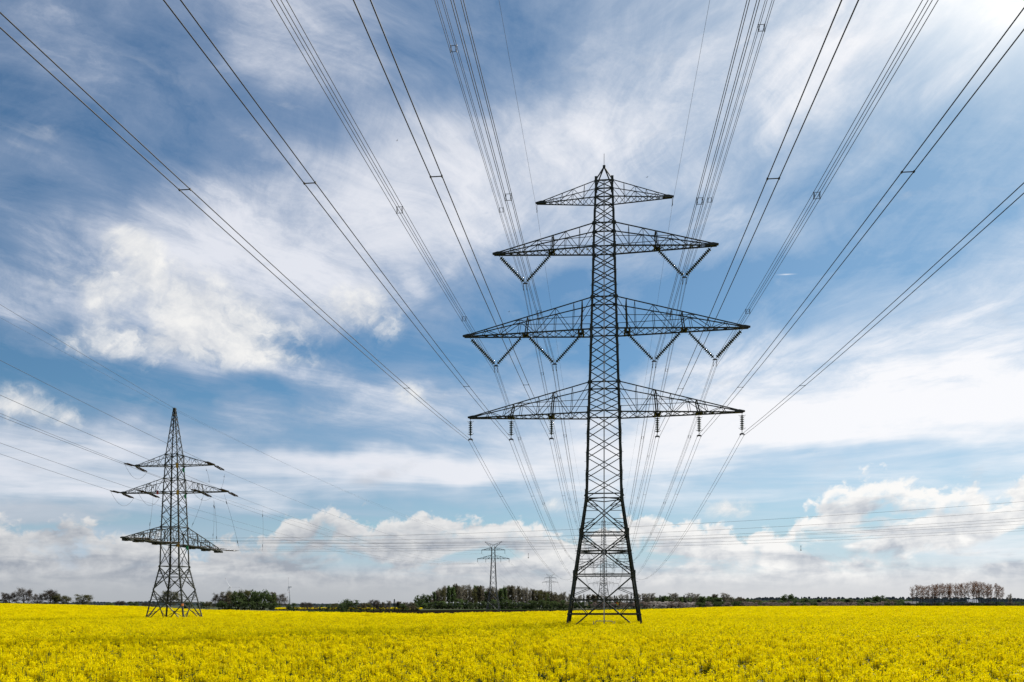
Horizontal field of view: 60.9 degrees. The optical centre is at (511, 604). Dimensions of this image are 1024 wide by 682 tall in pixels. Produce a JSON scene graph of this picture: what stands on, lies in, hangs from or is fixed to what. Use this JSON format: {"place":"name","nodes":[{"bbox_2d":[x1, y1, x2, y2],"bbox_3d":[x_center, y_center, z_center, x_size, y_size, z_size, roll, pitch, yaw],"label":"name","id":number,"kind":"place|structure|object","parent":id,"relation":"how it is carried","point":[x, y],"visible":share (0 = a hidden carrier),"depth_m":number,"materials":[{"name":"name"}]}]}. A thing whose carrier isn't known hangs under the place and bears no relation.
{"place":"outdoors","nodes":[
{"label":"outdoors","id":0,"kind":"place"},
{"bbox_2d":[157,606,712,610],"bbox_3d":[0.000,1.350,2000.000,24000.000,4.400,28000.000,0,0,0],"label":"ground","id":1,"kind":"structure","parent":0,"point":[215,608],"depth_m":788.36,"materials":[{"name":"green plant"}]},
{"bbox_2d":[1,592,18,602],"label":"tree","id":2,"kind":"object","parent":1,"relation":"on","point":[7,597],"visible":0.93,"depth_m":718.33,"materials":[{"name":"green plant"}]},
{"bbox_2d":[11,587,33,603],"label":"tree","id":3,"kind":"object","parent":1,"relation":"on","point":[24,594],"visible":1,"depth_m":717.97,"materials":[{"name":"green plant"}]},
{"bbox_2d":[31,593,42,603],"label":"tree","id":4,"kind":"object","parent":1,"relation":"on","point":[37,598],"visible":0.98,"depth_m":718.67,"materials":[{"name":"green plant"}]},
{"bbox_2d":[39,589,58,603],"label":"tree","id":5,"kind":"object","parent":1,"relation":"on","point":[48,593],"visible":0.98,"depth_m":716.85,"materials":[{"name":"green plant"}]},
{"bbox_2d":[50,593,60,603],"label":"tree","id":6,"kind":"object","parent":1,"relation":"on","point":[54,598],"visible":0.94,"depth_m":718.27,"materials":[{"name":"green plant"}]},
{"bbox_2d":[54,595,73,603],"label":"tree","id":7,"kind":"object","parent":1,"relation":"on","point":[64,598],"visible":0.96,"depth_m":717.84,"materials":[{"name":"green plant"}]},
{"bbox_2d":[72,594,93,604],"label":"tree","id":8,"kind":"object","parent":1,"relation":"on","point":[88,598],"visible":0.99,"depth_m":717.65,"materials":[{"name":"green plant"}]},
{"bbox_2d":[0,600,213,605],"bbox_3d":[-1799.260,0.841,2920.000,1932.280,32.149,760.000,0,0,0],"label":"distant forest","id":9,"kind":"object","parent":1,"relation":"on","point":[114,603],"visible":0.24,"depth_m":2767.24,"materials":[{"name":"green plant"}]},
{"bbox_2d":[158,590,180,607],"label":"tree","id":10,"kind":"object","parent":1,"relation":"on","point":[165,598],"visible":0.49,"depth_m":599.76,"materials":[{"name":"green plant"}]},
{"bbox_2d":[120,408,228,617],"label":"lattice pylon","id":11,"kind":"object","parent":1,"relation":"on","point":[170,527],"visible":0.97,"depth_m":154.99,"materials":[{"name":"grey metal"}]},
{"bbox_2d":[1,305,169,405],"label":"conductor","id":12,"kind":"object","parent":11,"relation":"attached to","point":[78,351],"visible":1,"depth_m":126.68,"materials":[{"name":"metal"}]},
{"bbox_2d":[200,521,1013,543],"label":"conductor","id":13,"kind":"object","parent":11,"relation":"attached to","point":[656,539],"visible":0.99,"depth_m":146.07,"materials":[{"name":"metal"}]},
{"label":"tension insulator","id":14,"kind":"object","parent":11,"relation":"attached to","visible":0},
{"bbox_2d":[0,416,189,488],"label":"conductor","id":15,"kind":"object","parent":14,"relation":"attached to","point":[87,450],"visible":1,"depth_m":120.54,"materials":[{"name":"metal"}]},
{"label":"tension insulator","id":16,"kind":"object","parent":11,"relation":"attached to","visible":0},
{"bbox_2d":[1,395,218,488],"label":"conductor","id":17,"kind":"object","parent":16,"relation":"attached to","point":[99,438],"visible":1,"depth_m":114.30,"materials":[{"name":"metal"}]},
{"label":"tension insulator","id":18,"kind":"object","parent":11,"relation":"attached to","visible":0},
{"bbox_2d":[274,501,1023,537],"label":"conductor","id":19,"kind":"object","parent":18,"relation":"attached to","point":[639,526],"visible":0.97,"depth_m":131.10,"materials":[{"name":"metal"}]},
{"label":"tension insulator","id":20,"kind":"object","parent":11,"relation":"attached to","visible":0},
{"bbox_2d":[228,510,1022,540],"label":"conductor","id":21,"kind":"object","parent":20,"relation":"attached to","point":[514,537],"visible":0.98,"depth_m":138.10,"materials":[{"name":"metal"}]},
{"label":"tension insulator","id":22,"kind":"object","parent":11,"relation":"attached to","visible":0},
{"bbox_2d":[187,518,1015,542],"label":"conductor","id":23,"kind":"object","parent":22,"relation":"attached to","point":[671,536],"visible":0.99,"depth_m":139.23,"materials":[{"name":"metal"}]},
{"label":"tension insulator","id":24,"kind":"object","parent":11,"relation":"attached to","visible":0},
{"bbox_2d":[355,524,1017,546],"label":"conductor","id":25,"kind":"object","parent":24,"relation":"attached to","point":[683,539],"visible":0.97,"depth_m":151.06,"materials":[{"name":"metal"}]},
{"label":"tension insulator","id":26,"kind":"object","parent":11,"relation":"attached to","visible":0},
{"bbox_2d":[398,528,1022,548],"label":"conductor","id":27,"kind":"object","parent":26,"relation":"attached to","point":[694,542],"visible":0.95,"depth_m":156.20,"materials":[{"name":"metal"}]},
{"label":"tension insulator","id":28,"kind":"object","parent":11,"relation":"attached to","visible":0},
{"bbox_2d":[448,531,1009,550],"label":"conductor","id":29,"kind":"object","parent":28,"relation":"attached to","point":[718,544],"visible":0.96,"depth_m":161.55,"materials":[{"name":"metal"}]},
{"bbox_2d":[203,601,213,608],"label":"tree","id":30,"kind":"object","parent":1,"relation":"on","point":[207,603],"visible":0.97,"depth_m":638.91,"materials":[{"name":"green plant"}]},
{"bbox_2d":[212,592,227,608],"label":"tree","id":31,"kind":"object","parent":1,"relation":"on","point":[219,598],"visible":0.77,"depth_m":611.71,"materials":[{"name":"green plant"}]},
{"bbox_2d":[215,600,229,609],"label":"shrub","id":32,"kind":"object","parent":1,"relation":"on","point":[221,604],"visible":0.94,"depth_m":598.50,"materials":[{"name":"green plant"}]},
{"bbox_2d":[216,592,230,609],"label":"tree","id":33,"kind":"object","parent":1,"relation":"on","point":[227,599],"visible":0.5,"depth_m":618.85,"materials":[{"name":"green plant"}]},
{"bbox_2d":[226,598,247,609],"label":"shrub","id":34,"kind":"object","parent":1,"relation":"on","point":[238,605],"visible":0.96,"depth_m":599.88,"materials":[{"name":"green plant"}]},
{"bbox_2d":[229,591,247,609],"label":"tree","id":35,"kind":"object","parent":1,"relation":"on","point":[243,596],"visible":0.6,"depth_m":611.70,"materials":[{"name":"green plant"}]},
{"bbox_2d":[237,589,250,609],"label":"tree","id":36,"kind":"object","parent":1,"relation":"on","point":[247,593],"visible":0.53,"depth_m":618.24,"materials":[{"name":"green plant"}]},
{"bbox_2d":[241,601,256,609],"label":"shrub","id":37,"kind":"object","parent":1,"relation":"on","point":[250,607],"visible":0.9,"depth_m":598.07,"materials":[{"name":"green plant"}]},
{"bbox_2d":[250,591,264,605],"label":"tree","id":38,"kind":"object","parent":1,"relation":"on","point":[258,597],"visible":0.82,"depth_m":609.80,"materials":[{"name":"green plant"}]},
{"bbox_2d":[253,601,269,609],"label":"shrub","id":39,"kind":"object","parent":1,"relation":"on","point":[263,605],"visible":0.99,"depth_m":598.69,"materials":[{"name":"green plant"}]},
{"bbox_2d":[263,592,276,606],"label":"tree","id":40,"kind":"object","parent":1,"relation":"on","point":[270,598],"visible":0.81,"depth_m":610.73,"materials":[{"name":"green plant"}]},
{"bbox_2d":[268,602,280,609],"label":"shrub","id":41,"kind":"object","parent":1,"relation":"on","point":[273,606],"visible":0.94,"depth_m":598.94,"materials":[{"name":"green plant"}]},
{"bbox_2d":[276,593,288,605],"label":"tree","id":42,"kind":"object","parent":1,"relation":"on","point":[283,600],"visible":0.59,"depth_m":627.02,"materials":[{"name":"green plant"}]},
{"bbox_2d":[338,599,358,610],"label":"tree","id":43,"kind":"object","parent":1,"relation":"on","point":[351,607],"visible":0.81,"depth_m":512.53,"materials":[{"name":"green plant"}]},
{"bbox_2d":[367,598,380,610],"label":"tree","id":44,"kind":"object","parent":1,"relation":"on","point":[377,603],"visible":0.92,"depth_m":512.67,"materials":[{"name":"green plant"}]},
{"bbox_2d":[397,603,408,610],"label":"shrub","id":45,"kind":"object","parent":1,"relation":"on","point":[404,607],"visible":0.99,"depth_m":499.20,"materials":[{"name":"green plant"}]},
{"bbox_2d":[281,603,541,606],"bbox_3d":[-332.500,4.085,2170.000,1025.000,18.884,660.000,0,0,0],"label":"distant forest","id":46,"kind":"object","parent":1,"relation":"on","point":[314,604],"visible":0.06,"depth_m":2026.05,"materials":[{"name":"green plant"}]},
{"bbox_2d":[432,601,443,608],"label":"shrub","id":47,"kind":"object","parent":1,"relation":"on","point":[438,606],"visible":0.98,"depth_m":721.32,"materials":[{"name":"green plant"}]},
{"bbox_2d":[437,587,445,603],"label":"tree","id":48,"kind":"object","parent":1,"relation":"on","point":[443,593],"visible":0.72,"depth_m":745.75,"materials":[{"name":"green plant"}]},
{"bbox_2d":[440,602,452,608],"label":"shrub","id":49,"kind":"object","parent":1,"relation":"on","point":[446,606],"visible":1,"depth_m":720.43,"materials":[{"name":"green plant"}]},
{"bbox_2d":[446,585,450,602],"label":"tree","id":50,"kind":"object","parent":1,"relation":"on","point":[448,592],"visible":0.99,"depth_m":739.43,"materials":[{"name":"green plant"}]},
{"bbox_2d":[450,586,456,602],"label":"tree","id":51,"kind":"object","parent":1,"relation":"on","point":[453,595],"visible":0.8,"depth_m":747.06,"materials":[{"name":"green plant"}]},
{"bbox_2d":[454,599,463,608],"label":"shrub","id":52,"kind":"object","parent":1,"relation":"on","point":[457,605],"visible":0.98,"depth_m":720.38,"materials":[{"name":"green plant"}]},
{"bbox_2d":[467,584,471,605],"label":"tree","id":53,"kind":"object","parent":1,"relation":"on","point":[469,592],"visible":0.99,"depth_m":739.50,"materials":[{"name":"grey plant"}]},
{"bbox_2d":[466,588,477,606],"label":"tree","id":54,"kind":"object","parent":1,"relation":"on","point":[475,597],"visible":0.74,"depth_m":746.41,"materials":[{"name":"green plant"}]},
{"bbox_2d":[476,585,482,602],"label":"tree","id":55,"kind":"object","parent":1,"relation":"on","point":[479,592],"visible":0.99,"depth_m":739.54,"materials":[{"name":"green plant"}]},
{"bbox_2d":[477,542,508,610],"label":"topped pylon","id":56,"kind":"object","parent":1,"relation":"on","point":[496,593],"visible":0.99,"depth_m":469.58,"materials":[{"name":"grey metal"}]},
{"bbox_2d":[498,588,503,601],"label":"tree","id":57,"kind":"object","parent":1,"relation":"on","point":[500,593],"visible":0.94,"depth_m":739.36,"materials":[{"name":"green plant"}]},
{"bbox_2d":[506,585,515,601],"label":"tree","id":58,"kind":"object","parent":1,"relation":"on","point":[511,592],"visible":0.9,"depth_m":739.13,"materials":[{"name":"green plant"}]},
{"bbox_2d":[0,615,1023,681],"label":"rapeseed crop","id":59,"kind":"object","parent":1,"relation":"on","point":[443,648],"visible":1,"depth_m":45.05,"materials":[{"name":"yellow plant"}]},
{"bbox_2d":[509,602,520,608],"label":"shrub","id":60,"kind":"object","parent":1,"relation":"on","point":[511,606],"visible":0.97,"depth_m":720.73,"materials":[{"name":"green plant"}]},
{"bbox_2d":[540,589,547,608],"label":"tree","id":61,"kind":"object","parent":1,"relation":"on","point":[543,597],"visible":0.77,"depth_m":738.80,"materials":[{"name":"green plant"}]},
{"bbox_2d":[549,592,558,604],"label":"tree","id":62,"kind":"object","parent":1,"relation":"on","point":[552,596],"visible":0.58,"depth_m":739.45,"materials":[{"name":"green plant"}]},
{"bbox_2d":[558,600,568,608],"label":"shrub","id":63,"kind":"object","parent":1,"relation":"on","point":[564,603],"visible":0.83,"depth_m":726.09,"materials":[{"name":"green plant"}]},
{"bbox_2d":[579,518,626,609],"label":"lattice pylon","id":64,"kind":"object","parent":1,"relation":"on","point":[606,561],"visible":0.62,"depth_m":554.16,"materials":[{"name":"grey metal"}]},
{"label":"v-insulator","id":65,"kind":"object","parent":64,"relation":"hanging from","visible":0},
{"bbox_2d":[271,0,584,570],"bbox_3d":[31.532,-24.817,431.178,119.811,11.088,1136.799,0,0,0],"label":"conductor bundle","id":66,"kind":"object","parent":65,"relation":"hanging from","point":[396,211],"visible":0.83,"depth_m":53.25,"materials":[{"name":"metal"}]},
{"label":"v-insulator","id":67,"kind":"object","parent":64,"relation":"hanging from","visible":0},
{"bbox_2d":[610,0,759,582],"bbox_3d":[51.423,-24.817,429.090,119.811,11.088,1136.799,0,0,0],"label":"conductor bundle","id":68,"kind":"object","parent":67,"relation":"hanging from","point":[696,201],"visible":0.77,"depth_m":53.05,"materials":[{"name":"metal"}]},
{"bbox_2d":[589,558,617,595],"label":"lattice pylon","id":69,"kind":"object","parent":1,"relation":"on","point":[602,582],"visible":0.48,"depth_m":997.06,"materials":[{"name":"grey metal"}]},
{"bbox_2d":[463,165,750,624],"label":"lattice pylon","id":70,"kind":"object","parent":1,"relation":"on","point":[618,381],"visible":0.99,"depth_m":109.09,"materials":[{"name":"black metal"}]},
{"bbox_2d":[470,337,520,372],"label":"insulator","id":71,"kind":"object","parent":70,"relation":"hanging from","point":[487,355],"visible":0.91,"depth_m":111.34,"materials":[{"name":"black glass"}]},
{"bbox_2d":[508,421,513,440],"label":"suspension insulator","id":72,"kind":"object","parent":70,"relation":"hanging from","point":[511,429],"visible":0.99,"depth_m":111.13,"materials":[{"name":"grey glass"}]},
{"bbox_2d":[163,0,582,577],"bbox_3d":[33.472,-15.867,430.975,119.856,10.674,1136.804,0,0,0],"label":"conductor bundle","id":73,"kind":"object","parent":72,"relation":"hanging from","point":[304,183],"visible":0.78,"depth_m":34.17,"materials":[{"name":"metal"}]},
{"bbox_2d":[499,254,550,290],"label":"insulator","id":74,"kind":"object","parent":70,"relation":"hanging from","point":[516,273],"visible":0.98,"depth_m":110.97,"materials":[{"name":"black glass"}]},
{"bbox_2d":[435,1,592,571],"bbox_3d":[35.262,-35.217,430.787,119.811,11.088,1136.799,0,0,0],"label":"conductor bundle","id":75,"kind":"object","parent":74,"relation":"hanging from","point":[450,48],"visible":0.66,"depth_m":73.83,"materials":[{"name":"metal"}]},
{"bbox_2d":[499,2,590,529],"bbox_3d":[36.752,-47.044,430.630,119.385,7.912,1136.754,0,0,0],"label":"earth wire","id":76,"kind":"object","parent":70,"relation":"hanging from","point":[533,192],"visible":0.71,"depth_m":97.16,"materials":[{"name":"grey metal"}]},
{"bbox_2d":[548,418,554,439],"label":"suspension insulator","id":77,"kind":"object","parent":70,"relation":"hanging from","point":[551,426],"visible":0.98,"depth_m":110.61,"materials":[{"name":"grey glass"}]},
{"bbox_2d":[353,0,594,587],"bbox_3d":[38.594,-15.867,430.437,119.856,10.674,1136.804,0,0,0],"label":"conductor bundle","id":78,"kind":"object","parent":77,"relation":"hanging from","point":[441,176],"visible":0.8,"depth_m":34.13,"materials":[{"name":"metal"}]},
{"bbox_2d":[528,335,580,370],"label":"insulator","id":79,"kind":"object","parent":70,"relation":"hanging from","point":[544,352],"visible":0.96,"depth_m":110.54,"materials":[{"name":"black glass"}]},
{"bbox_2d":[450,0,597,581],"bbox_3d":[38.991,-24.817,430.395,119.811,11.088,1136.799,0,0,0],"label":"conductor bundle","id":80,"kind":"object","parent":79,"relation":"hanging from","point":[511,197],"visible":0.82,"depth_m":53.07,"materials":[{"name":"metal"}]},
{"bbox_2d":[627,332,679,367],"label":"insulator","id":81,"kind":"object","parent":70,"relation":"hanging from","point":[665,348],"visible":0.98,"depth_m":109.28,"materials":[{"name":"black glass"}]},
{"bbox_2d":[654,416,660,437],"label":"suspension insulator","id":82,"kind":"object","parent":70,"relation":"hanging from","point":[657,425],"visible":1,"depth_m":109.23,"materials":[{"name":"grey glass"}]},
{"bbox_2d":[610,0,858,592],"bbox_3d":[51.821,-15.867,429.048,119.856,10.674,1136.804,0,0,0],"label":"conductor bundle","id":83,"kind":"object","parent":82,"relation":"hanging from","point":[767,178],"visible":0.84,"depth_m":34.21,"materials":[{"name":"metal"}]},
{"bbox_2d":[621,1,709,512],"bbox_3d":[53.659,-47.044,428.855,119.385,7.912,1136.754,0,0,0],"label":"earth wire","id":84,"kind":"object","parent":70,"relation":"hanging from","point":[673,198],"visible":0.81,"depth_m":102.12,"materials":[{"name":"grey metal"}]},
{"bbox_2d":[658,247,711,284],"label":"insulator","id":85,"kind":"object","parent":70,"relation":"hanging from","point":[693,266],"visible":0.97,"depth_m":108.86,"materials":[{"name":"black glass"}]},
{"bbox_2d":[612,1,773,572],"bbox_3d":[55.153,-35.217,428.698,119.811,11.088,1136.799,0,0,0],"label":"conductor bundle","id":86,"kind":"object","parent":70,"relation":"hanging from","point":[713,192],"visible":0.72,"depth_m":75.24,"materials":[{"name":"metal"}]},
{"bbox_2d":[696,417,702,436],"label":"suspension insulator","id":87,"kind":"object","parent":70,"relation":"hanging from","point":[698,425],"visible":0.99,"depth_m":108.68,"materials":[{"name":"grey glass"}]},
{"bbox_2d":[614,7,1023,590],"bbox_3d":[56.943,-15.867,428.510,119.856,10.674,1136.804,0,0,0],"label":"conductor bundle","id":88,"kind":"object","parent":87,"relation":"hanging from","point":[913,171],"visible":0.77,"depth_m":34.92,"materials":[{"name":"metal"}]},
{"bbox_2d":[688,329,742,366],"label":"insulator","id":89,"kind":"object","parent":70,"relation":"hanging from","point":[707,351],"visible":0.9,"depth_m":108.49,"materials":[{"name":"black glass"}]},
{"bbox_2d":[740,415,744,435],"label":"suspension insulator","id":90,"kind":"object","parent":70,"relation":"hanging from","point":[742,423],"visible":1,"depth_m":108.13,"materials":[{"name":"grey glass"}]},
{"bbox_2d":[628,183,1023,579],"bbox_3d":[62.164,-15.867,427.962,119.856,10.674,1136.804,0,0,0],"label":"conductor bundle","id":91,"kind":"object","parent":90,"relation":"hanging from","point":[877,323],"visible":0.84,"depth_m":51.64,"materials":[{"name":"metal"}]},
{"bbox_2d":[616,0,937,582],"bbox_3d":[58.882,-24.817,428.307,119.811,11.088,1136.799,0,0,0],"label":"conductor bundle","id":92,"kind":"object","parent":70,"relation":"hanging from","point":[814,195],"visible":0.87,"depth_m":54.06,"materials":[{"name":"metal"}]},
{"bbox_2d":[780,594,797,601],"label":"tree","id":93,"kind":"object","parent":1,"relation":"on","point":[790,597],"visible":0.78,"depth_m":863.35,"materials":[{"name":"green plant"}]},
{"bbox_2d":[573,601,1022,606],"bbox_3d":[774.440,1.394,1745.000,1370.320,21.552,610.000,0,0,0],"label":"distant forest","id":94,"kind":"object","parent":1,"relation":"on","point":[903,605],"visible":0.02,"depth_m":1676.28,"materials":[{"name":"green plant"}]},
{"bbox_2d":[871,595,888,605],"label":"tree","id":95,"kind":"object","parent":1,"relation":"on","point":[877,598],"visible":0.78,"depth_m":863.10,"materials":[{"name":"green plant"}]},
{"bbox_2d":[747,596,1023,602],"bbox_3d":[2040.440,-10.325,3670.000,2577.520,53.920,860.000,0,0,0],"label":"distant forest","id":96,"kind":"object","parent":1,"relation":"on","point":[918,599],"visible":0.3,"depth_m":3652.85,"materials":[{"name":"green plant"}]},
{"bbox_2d":[930,584,935,602],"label":"poplar tree","id":97,"kind":"object","parent":1,"relation":"on","point":[932,592],"visible":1,"depth_m":800.03,"materials":[{"name":"brown plant"}]},
{"bbox_2d":[975,582,981,602],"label":"poplar tree","id":98,"kind":"object","parent":1,"relation":"on","point":[978,591],"visible":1,"depth_m":799.67,"materials":[{"name":"brown plant"}]},
{"bbox_2d":[993,583,999,601],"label":"poplar tree","id":99,"kind":"object","parent":1,"relation":"on","point":[996,591],"visible":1,"depth_m":800.01,"materials":[{"name":"brown plant"}]},
{"bbox_2d":[467,419,473,440],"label":"suspension insulator","id":100,"kind":"object","parent":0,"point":[470,427],"visible":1,"depth_m":111.69,"materials":[{"name":"green glass"}]},
{"bbox_2d":[0,12,587,592],"bbox_3d":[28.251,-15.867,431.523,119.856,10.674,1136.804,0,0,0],"label":"conductor bundle","id":101,"kind":"object","parent":100,"relation":"hanging from","point":[202,210],"visible":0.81,"depth_m":35.23,"materials":[{"name":"metal"}]},
{"bbox_2d":[329,609,631,613],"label":"road","id":102,"kind":"structure","parent":0,"point":[433,611],"depth_m":457.41,"materials":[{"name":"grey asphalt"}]},
{"bbox_2d":[300,608,674,611],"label":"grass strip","id":103,"kind":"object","parent":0,"point":[476,609],"depth_m":657.35,"materials":[{"name":"green plant"}]},
{"bbox_2d":[500,600,510,608],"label":"shrub","id":104,"kind":"object","parent":103,"relation":"on","point":[503,605],"visible":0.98,"depth_m":721.89,"materials":[{"name":"green plant"}]},
{"bbox_2d":[529,601,540,608],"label":"shrub","id":105,"kind":"object","parent":103,"relation":"on","point":[533,604],"visible":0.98,"depth_m":721.10,"materials":[{"name":"green plant"}]},
{"bbox_2d":[0,0,1023,603],"label":"sky","id":106,"kind":"structure","parent":0,"point":[100,252],"materials":[{"name":"blue"}]},
{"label":"tension insulator","id":107,"kind":"object","parent":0,"visible":0},
{"bbox_2d":[0,360,198,458],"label":"conductor","id":108,"kind":"object","parent":107,"relation":"attached to","point":[118,419],"visible":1,"depth_m":127.27,"materials":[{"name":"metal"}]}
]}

